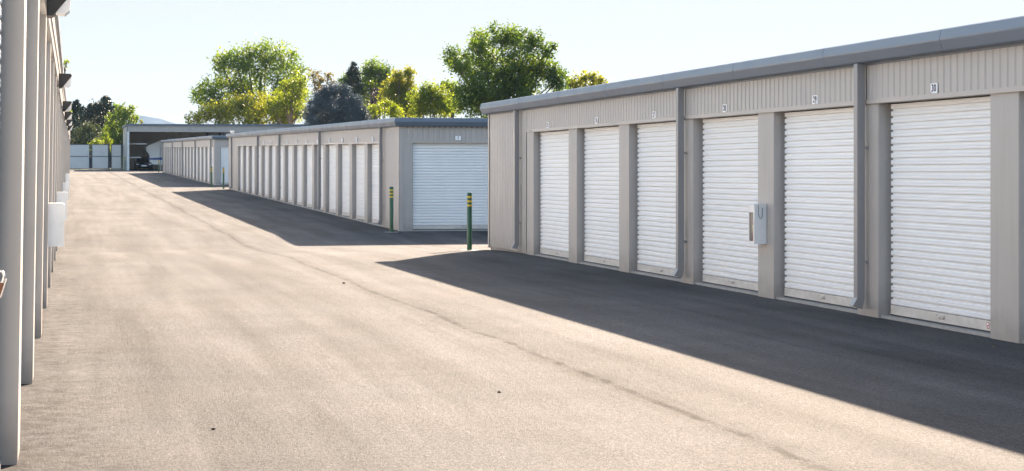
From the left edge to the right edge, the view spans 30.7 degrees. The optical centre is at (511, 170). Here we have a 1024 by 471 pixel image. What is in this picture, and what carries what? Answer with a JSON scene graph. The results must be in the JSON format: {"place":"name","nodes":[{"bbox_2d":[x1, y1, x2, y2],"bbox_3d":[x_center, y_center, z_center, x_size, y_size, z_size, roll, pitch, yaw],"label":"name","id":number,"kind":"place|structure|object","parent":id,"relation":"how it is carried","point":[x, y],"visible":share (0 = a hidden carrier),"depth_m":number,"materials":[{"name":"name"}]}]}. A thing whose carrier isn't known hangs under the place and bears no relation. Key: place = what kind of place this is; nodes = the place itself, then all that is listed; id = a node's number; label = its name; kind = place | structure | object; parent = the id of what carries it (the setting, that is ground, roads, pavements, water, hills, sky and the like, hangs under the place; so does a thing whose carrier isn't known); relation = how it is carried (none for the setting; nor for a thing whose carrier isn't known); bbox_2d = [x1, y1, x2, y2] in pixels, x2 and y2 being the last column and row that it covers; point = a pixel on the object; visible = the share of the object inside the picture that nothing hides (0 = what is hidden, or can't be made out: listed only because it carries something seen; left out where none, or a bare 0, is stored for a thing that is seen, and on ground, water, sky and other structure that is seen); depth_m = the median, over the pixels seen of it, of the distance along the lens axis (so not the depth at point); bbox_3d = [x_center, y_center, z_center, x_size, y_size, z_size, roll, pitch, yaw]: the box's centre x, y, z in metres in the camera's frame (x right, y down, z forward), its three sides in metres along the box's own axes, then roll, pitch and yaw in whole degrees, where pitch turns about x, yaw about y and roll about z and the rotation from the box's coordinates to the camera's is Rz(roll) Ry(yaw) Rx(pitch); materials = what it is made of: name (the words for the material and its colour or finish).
{"place":"outdoors","nodes":[
{"label":"outdoors","id":0,"kind":"place"},
{"bbox_2d":[70,115,174,167],"bbox_3d":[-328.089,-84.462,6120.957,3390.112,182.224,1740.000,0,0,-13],"label":"hills","id":1,"kind":"structure","parent":0,"point":[148,120],"depth_m":5869.39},
{"bbox_2d":[0,169,1023,470],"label":"asphalt yard","id":2,"kind":"structure","parent":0,"point":[182,317],"depth_m":16.00,"materials":[{"name":"grey asphalt"}]},
{"bbox_2d":[0,0,70,468],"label":"storage building","id":3,"kind":"structure","parent":2,"relation":"on","point":[34,150],"depth_m":14.45,"materials":[{"name":"beige metal"}]},
{"bbox_2d":[0,0,1,112],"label":"shutter door","id":4,"kind":"structure","parent":3,"relation":"in","point":[0,0],"depth_m":10.31,"materials":[{"name":"metal"}]},
{"bbox_2d":[0,270,6,297],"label":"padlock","id":5,"kind":"object","parent":3,"relation":"hanging from","point":[2,284],"visible":1,"depth_m":7.76,"materials":[{"name":"metal"}]},
{"bbox_2d":[48,203,64,246],"bbox_3d":[-5.519,0.650,22.606,0.189,0.524,0.228,1,0,-13],"label":"fire cabinet","id":6,"kind":"object","parent":3,"relation":"attached to","point":[56,213],"visible":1,"depth_m":22.50,"materials":[{"name":"white metal"}]},
{"bbox_2d":[47,0,70,17],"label":"wall light","id":7,"kind":"object","parent":3,"relation":"attached to","point":[58,7],"visible":1,"depth_m":17.92,"materials":[{"name":"black metal"}]},
{"bbox_2d":[57,192,66,219],"bbox_3d":[-8.331,0.650,34.549,0.189,0.524,0.228,1,0,-13],"label":"fire cabinet","id":8,"kind":"object","parent":3,"relation":"attached to","point":[61,197],"visible":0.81,"depth_m":34.45,"materials":[{"name":"white metal"}]},
{"bbox_2d":[59,73,71,88],"bbox_3d":[-8.053,-1.618,33.649,0.228,0.260,0.340,1,0,-13],"label":"wall light","id":9,"kind":"object","parent":3,"relation":"attached to","point":[64,80],"visible":0.99,"depth_m":33.48,"materials":[{"name":"black metal"}]},
{"bbox_2d":[62,182,68,199],"bbox_3d":[-13.018,0.594,54.455,0.189,0.524,0.228,1,0,-13],"label":"fire cabinet","id":10,"kind":"object","parent":3,"relation":"attached to","point":[65,186],"visible":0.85,"depth_m":54.35,"materials":[{"name":"white metal"}]},
{"bbox_2d":[63,101,71,111],"bbox_3d":[-11.171,-1.618,46.887,0.228,0.260,0.340,1,0,-13],"label":"wall light","id":11,"kind":"object","parent":3,"relation":"attached to","point":[67,105],"visible":1,"depth_m":46.72,"materials":[{"name":"black metal"}]},
{"bbox_2d":[65,173,69,186],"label":"fire cabinet","id":12,"kind":"object","parent":3,"relation":"attached to","point":[67,177],"visible":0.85,"depth_m":74.25,"materials":[{"name":"white metal"}]},
{"bbox_2d":[65,112,71,119],"bbox_3d":[-13.874,-1.720,58.373,0.228,0.260,0.340,1,0,-13],"label":"wall light","id":13,"kind":"object","parent":3,"relation":"attached to","point":[68,115],"visible":0.9,"depth_m":58.21,"materials":[{"name":"black metal"}]},
{"bbox_2d":[66,120,71,125],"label":"wall light","id":14,"kind":"object","parent":3,"relation":"attached to","point":[69,122],"visible":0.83,"depth_m":73.78,"materials":[{"name":"black metal"}]},
{"bbox_2d":[134,157,152,169],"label":"parked car","id":15,"kind":"object","parent":2,"relation":"on","point":[142,162],"visible":0.93,"depth_m":199.22,"materials":[{"name":"paint"}]},
{"bbox_2d":[140,139,168,169],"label":"camper trailer","id":16,"kind":"object","parent":2,"relation":"on","point":[152,150],"visible":0.24,"depth_m":199.80,"materials":[{"name":"white paint"}]},
{"bbox_2d":[161,130,233,184],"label":"storage building","id":17,"kind":"structure","parent":2,"relation":"on","point":[195,158],"depth_m":131.37,"materials":[{"name":"beige metal"}]},
{"bbox_2d":[189,147,190,177],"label":"shutter door","id":18,"kind":"structure","parent":17,"relation":"in","point":[190,147],"depth_m":141.01,"materials":[{"name":"white metal"}]},
{"bbox_2d":[193,147,193,178],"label":"shutter door","id":19,"kind":"structure","parent":17,"relation":"in","point":[193,147],"depth_m":137.67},
{"bbox_2d":[196,147,196,179],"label":"shutter door","id":20,"kind":"structure","parent":17,"relation":"in","point":[196,147],"depth_m":134.50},
{"bbox_2d":[200,147,200,180],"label":"shutter door","id":21,"kind":"structure","parent":17,"relation":"in","point":[200,147],"depth_m":130.46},
{"bbox_2d":[203,147,204,181],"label":"shutter door","id":22,"kind":"structure","parent":17,"relation":"in","point":[203,147],"depth_m":127.00,"materials":[{"name":"white metal"}]},
{"bbox_2d":[207,147,208,182],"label":"shutter door","id":23,"kind":"structure","parent":17,"relation":"in","point":[207,147],"depth_m":123.42,"materials":[{"name":"white metal"}]},
{"bbox_2d":[221,146,228,184],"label":"shutter door","id":24,"kind":"structure","parent":17,"relation":"in","point":[224,150],"depth_m":116.69,"materials":[{"name":"metal"}]},
{"bbox_2d":[208,167,214,187],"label":"bollard","id":25,"kind":"object","parent":2,"relation":"on","point":[211,178],"visible":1,"depth_m":109.35,"materials":[{"name":"metal"}]},
{"bbox_2d":[122,124,309,170],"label":"carport","id":26,"kind":"object","parent":2,"relation":"on","point":[142,136],"visible":0.25,"depth_m":199.06,"materials":[{"name":"metal"}]},
{"bbox_2d":[226,118,487,230],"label":"storage building","id":27,"kind":"structure","parent":2,"relation":"on","point":[432,172],"depth_m":54.99,"materials":[{"name":"beige metal"}]},
{"bbox_2d":[240,146,241,190],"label":"shutter door","id":28,"kind":"structure","parent":27,"relation":"in","point":[241,146],"depth_m":98.81,"materials":[{"name":"metal"}]},
{"bbox_2d":[246,146,247,192],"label":"shutter door","id":29,"kind":"structure","parent":27,"relation":"in","point":[246,146],"depth_m":95.54,"materials":[{"name":"metal"}]},
{"bbox_2d":[252,146,253,193],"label":"shutter door","id":30,"kind":"structure","parent":27,"relation":"in","point":[252,146],"depth_m":92.52,"materials":[{"name":"metal"}]},
{"bbox_2d":[258,146,260,195],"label":"shutter door","id":31,"kind":"structure","parent":27,"relation":"in","point":[259,146],"depth_m":89.12,"materials":[{"name":"metal"}]},
{"bbox_2d":[264,146,267,196],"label":"shutter door","id":32,"kind":"structure","parent":27,"relation":"in","point":[266,147],"depth_m":86.23,"materials":[{"name":"metal"}]},
{"bbox_2d":[272,146,274,198],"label":"shutter door","id":33,"kind":"structure","parent":27,"relation":"in","point":[273,147],"depth_m":83.31,"materials":[{"name":"metal"}]},
{"bbox_2d":[280,146,282,200],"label":"shutter door","id":34,"kind":"structure","parent":27,"relation":"in","point":[281,198],"depth_m":80.16,"materials":[{"name":"metal"}]},
{"bbox_2d":[288,145,291,202],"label":"shutter door","id":35,"kind":"structure","parent":27,"relation":"in","point":[290,147],"depth_m":77.18,"materials":[{"name":"metal"}]},
{"bbox_2d":[297,145,301,204],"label":"shutter door","id":36,"kind":"structure","parent":27,"relation":"in","point":[299,154],"depth_m":73.99,"materials":[{"name":"metal"}]},
{"bbox_2d":[306,145,311,207],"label":"shutter door","id":37,"kind":"structure","parent":27,"relation":"in","point":[309,148],"depth_m":70.95,"materials":[{"name":"metal"}]},
{"bbox_2d":[317,145,322,209],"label":"shutter door","id":38,"kind":"structure","parent":27,"relation":"in","point":[321,208],"depth_m":67.60,"materials":[{"name":"metal"}]},
{"bbox_2d":[329,145,335,212],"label":"shutter door","id":39,"kind":"structure","parent":27,"relation":"in","point":[332,154],"depth_m":64.80,"materials":[{"name":"metal"}]},
{"bbox_2d":[342,144,348,216],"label":"shutter door","id":40,"kind":"structure","parent":27,"relation":"in","point":[345,203],"depth_m":61.79,"materials":[{"name":"metal"}]},
{"bbox_2d":[356,144,364,219],"bbox_3d":[-4.675,0.348,58.345,0.056,2.366,2.455,0,0,-13],"label":"shutter door","id":41,"kind":"structure","parent":27,"relation":"in","point":[360,213],"depth_m":58.63,"materials":[{"name":"metal"}]},
{"bbox_2d":[372,144,378,223],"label":"shutter door","id":42,"kind":"structure","parent":27,"relation":"in","point":[375,147],"depth_m":55.78,"materials":[{"name":"metal"}]},
{"bbox_2d":[413,143,487,229],"bbox_3d":[-1.265,0.394,51.586,3.000,2.444,0.078,0,0,-13],"label":"shutter door","id":43,"kind":"structure","parent":27,"relation":"in","point":[444,174],"depth_m":51.48,"materials":[{"name":"metal"}]},
{"bbox_2d":[389,187,392,232],"bbox_3d":[-3.263,1.051,50.522,0.395,1.250,0.395,0,0,-13],"label":"bollard","id":44,"kind":"object","parent":2,"relation":"on","point":[391,209],"visible":0.96,"depth_m":50.47,"materials":[{"name":"metal"}]},
{"bbox_2d":[467,193,471,249],"bbox_3d":[-0.907,1.085,39.827,0.395,1.250,0.395,0,0,-13],"label":"bollard","id":45,"kind":"object","parent":2,"relation":"on","point":[469,221],"visible":0.87,"depth_m":39.78,"materials":[{"name":"metal"}]},
{"bbox_2d":[480,16,1023,343],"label":"storage building","id":46,"kind":"structure","parent":2,"relation":"on","point":[879,179],"depth_m":23.16,"materials":[{"name":"beige metal"}]},
{"bbox_2d":[540,130,568,258],"bbox_3d":[0.848,0.433,35.149,0.078,2.366,2.505,0,0,-13],"label":"shutter door","id":47,"kind":"structure","parent":46,"relation":"in","point":[555,145],"depth_m":35.31,"materials":[{"name":"metal"}]},
{"bbox_2d":[584,126,618,267],"bbox_3d":[1.586,0.433,32.056,0.078,2.366,2.505,0,0,-13],"label":"shutter door","id":48,"kind":"structure","parent":46,"relation":"in","point":[602,144],"depth_m":32.21,"materials":[{"name":"metal"}]},
{"bbox_2d":[637,122,680,277],"bbox_3d":[2.324,0.433,28.962,0.078,2.366,2.505,0,0,-13],"label":"shutter door","id":49,"kind":"structure","parent":46,"relation":"in","point":[657,141],"depth_m":29.20,"materials":[{"name":"metal"}]},
{"bbox_2d":[723,104,726,111],"bbox_3d":[2.938,-0.867,25.796,0.007,0.105,0.155,0,0,-13],"label":"number plate","id":50,"kind":"object","parent":46,"relation":"on","point":[724,107],"visible":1,"depth_m":25.77,"materials":[{"name":"white plastic"}]},
{"bbox_2d":[702,115,757,291],"bbox_3d":[3.061,0.433,25.869,0.078,2.366,2.505,0,0,-13],"label":"shutter door","id":51,"kind":"structure","parent":46,"relation":"in","point":[730,148],"depth_m":25.99,"materials":[{"name":"metal"}]},
{"bbox_2d":[748,203,766,243],"bbox_3d":[3.204,0.688,24.363,0.169,0.524,0.240,0,0,-13],"label":"fire cabinet","id":52,"kind":"object","parent":46,"relation":"attached to","point":[757,223],"visible":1,"depth_m":24.27,"materials":[{"name":"white metal"}]},
{"bbox_2d":[750,212,752,240],"bbox_3d":[3.129,0.727,24.351,0.004,0.375,0.150,0,0,-13],"label":"window","id":53,"kind":"structure","parent":52,"relation":"in","point":[751,213],"depth_m":24.36,"materials":[{"name":"glass"}]},
{"bbox_2d":[812,95,817,103],"bbox_3d":[3.681,-0.867,22.683,0.007,0.105,0.155,0,0,-13],"label":"number plate","id":54,"kind":"object","parent":46,"relation":"on","point":[814,99],"visible":1,"depth_m":22.68,"materials":[{"name":"white plastic"}]},
{"bbox_2d":[784,107,857,308],"bbox_3d":[3.799,0.433,22.776,0.078,2.366,2.505,0,0,-13],"label":"shutter door","id":55,"kind":"structure","parent":46,"relation":"in","point":[819,145],"depth_m":22.88,"materials":[{"name":"metal"}]},
{"bbox_2d":[931,83,937,93],"bbox_3d":[4.423,-0.867,19.571,0.007,0.105,0.155,0,0,-13],"label":"number plate","id":56,"kind":"object","parent":46,"relation":"on","point":[934,87],"visible":1,"depth_m":19.55,"materials":[{"name":"white plastic"}]},
{"bbox_2d":[890,96,989,332],"bbox_3d":[4.537,0.433,19.683,0.078,2.366,2.505,0,0,-13],"label":"shutter door","id":57,"kind":"structure","parent":46,"relation":"in","point":[940,225],"depth_m":19.69,"materials":[{"name":"metal"}]},
{"bbox_2d":[59,0,1023,123],"label":"sky","id":58,"kind":"structure","parent":0,"point":[148,55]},
{"bbox_3d":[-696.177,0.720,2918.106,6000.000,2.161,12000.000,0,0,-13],"label":"ground","id":59,"kind":"structure","parent":0,"visible":0},
{"bbox_2d":[63,59,69,73],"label":"broadleaf tree","id":60,"kind":"object","parent":59,"relation":"on","point":[65,63],"visible":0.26,"depth_m":116.64,"materials":[{"name":"plant"}]},
{"bbox_2d":[70,99,91,165],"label":"conifer","id":61,"kind":"object","parent":59,"relation":"on","point":[76,104],"visible":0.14,"depth_m":250.70,"materials":[{"name":"green plant"}]},
{"bbox_2d":[70,120,102,157],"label":"leafy bush","id":62,"kind":"object","parent":59,"relation":"on","point":[88,131],"visible":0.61,"depth_m":220.24,"materials":[{"name":"green plant"}]},
{"bbox_2d":[70,98,118,137],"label":"broadleaf tree","id":63,"kind":"object","parent":59,"relation":"on","point":[97,108],"visible":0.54,"depth_m":245.59,"materials":[{"name":"green plant"}]},
{"bbox_2d":[87,138,102,149],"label":"leafy bush","id":64,"kind":"object","parent":59,"relation":"on","point":[94,141],"visible":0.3,"depth_m":214.50,"materials":[{"name":"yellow plant"}]},
{"bbox_2d":[85,103,110,167],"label":"conifer","id":65,"kind":"object","parent":59,"relation":"on","point":[88,105],"visible":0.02,"depth_m":255.18,"materials":[{"name":"green plant"}]},
{"bbox_2d":[99,131,112,151],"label":"young tree","id":66,"kind":"object","parent":59,"relation":"on","point":[107,140],"visible":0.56,"depth_m":209.97,"materials":[{"name":"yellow plant"}]},
{"bbox_2d":[99,95,119,166],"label":"conifer","id":67,"kind":"object","parent":59,"relation":"on","point":[105,97],"visible":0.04,"depth_m":259.51,"materials":[{"name":"green plant"}]},
{"bbox_2d":[98,102,139,152],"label":"broadleaf tree","id":68,"kind":"object","parent":59,"relation":"on","point":[121,115],"visible":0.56,"depth_m":230.04,"materials":[{"name":"green plant"}]},
{"bbox_2d":[123,145,137,168],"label":"steel fence","id":69,"kind":"object","parent":59,"relation":"on","point":[133,150],"visible":0.69,"depth_m":205.95,"materials":[{"name":"grey metal"}]},
{"bbox_2d":[184,87,305,123],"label":"leafy bush","id":70,"kind":"object","parent":59,"relation":"on","point":[228,108],"visible":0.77,"depth_m":225.35,"materials":[{"name":"green plant"}]},
{"bbox_2d":[186,36,312,123],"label":"broadleaf tree","id":71,"kind":"object","parent":59,"relation":"on","point":[245,63],"visible":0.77,"depth_m":240.34,"materials":[{"name":"green plant"}]},
{"bbox_2d":[260,69,311,123],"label":"broadleaf tree","id":72,"kind":"object","parent":59,"relation":"on","point":[297,85],"visible":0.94,"depth_m":224.32,"materials":[{"name":"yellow plant"}]},
{"bbox_2d":[307,68,336,112],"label":"broadleaf tree","id":73,"kind":"object","parent":59,"relation":"on","point":[318,76],"visible":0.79,"depth_m":250.92,"materials":[{"name":"orange plant"}]},
{"bbox_2d":[296,80,371,125],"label":"leafy bush","id":74,"kind":"object","parent":59,"relation":"on","point":[329,100],"visible":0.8,"depth_m":165.21,"materials":[{"name":"green plant"}]},
{"bbox_2d":[344,61,366,102],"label":"conifer","id":75,"kind":"object","parent":59,"relation":"on","point":[353,73],"visible":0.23,"depth_m":236.44,"materials":[{"name":"green plant"}]},
{"bbox_2d":[337,55,394,119],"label":"broadleaf tree","id":76,"kind":"object","parent":59,"relation":"on","point":[377,72],"visible":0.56,"depth_m":240.59,"materials":[{"name":"green plant"}]},
{"bbox_2d":[360,94,373,120],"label":"leafy bush","id":77,"kind":"object","parent":59,"relation":"on","point":[367,104],"visible":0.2,"depth_m":191.61,"materials":[{"name":"green plant"}]},
{"bbox_2d":[368,87,383,118],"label":"leafy bush","id":78,"kind":"object","parent":59,"relation":"on","point":[374,97],"visible":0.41,"depth_m":213.91,"materials":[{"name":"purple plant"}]},
{"bbox_2d":[364,98,404,119],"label":"leafy bush","id":79,"kind":"object","parent":59,"relation":"on","point":[378,107],"visible":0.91,"depth_m":173.50,"materials":[{"name":"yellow plant"}]},
{"bbox_2d":[375,64,417,117],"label":"broadleaf tree","id":80,"kind":"object","parent":59,"relation":"on","point":[397,87],"visible":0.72,"depth_m":207.27,"materials":[{"name":"green plant"}]},
{"bbox_2d":[404,76,459,117],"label":"broadleaf tree","id":81,"kind":"object","parent":59,"relation":"on","point":[435,96],"visible":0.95,"depth_m":184.96,"materials":[{"name":"green plant"}]},
{"bbox_2d":[437,78,460,117],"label":"broadleaf tree","id":82,"kind":"object","parent":59,"relation":"on","point":[448,83],"visible":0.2,"depth_m":203.77,"materials":[{"name":"green plant"}]},
{"bbox_2d":[437,20,570,117],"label":"broadleaf tree","id":83,"kind":"object","parent":59,"relation":"on","point":[512,76],"visible":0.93,"depth_m":152.21,"materials":[{"name":"green plant"}]},
{"bbox_2d":[565,69,608,89],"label":"broadleaf tree","id":84,"kind":"object","parent":59,"relation":"on","point":[581,80],"visible":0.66,"depth_m":165.69,"materials":[{"name":"green plant"}]},
{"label":"gate post","id":85,"kind":"object","parent":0,"visible":0},
{"bbox_2d":[70,144,89,168],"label":"steel gate","id":86,"kind":"structure","parent":85,"relation":"attached to","point":[79,156],"depth_m":204.57,"materials":[{"name":"grey metal"}]},
{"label":"gate post","id":87,"kind":"object","parent":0,"visible":0},
{"bbox_2d":[92,144,108,168],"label":"steel gate","id":88,"kind":"structure","parent":87,"relation":"attached to","point":[100,156],"depth_m":205.10,"materials":[{"name":"grey metal"}]},
{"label":"gate post","id":89,"kind":"object","parent":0,"visible":0},
{"bbox_2d":[111,144,121,168],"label":"steel gate","id":90,"kind":"structure","parent":89,"relation":"attached to","point":[116,156],"depth_m":205.50,"materials":[{"name":"grey metal"}]}
]}

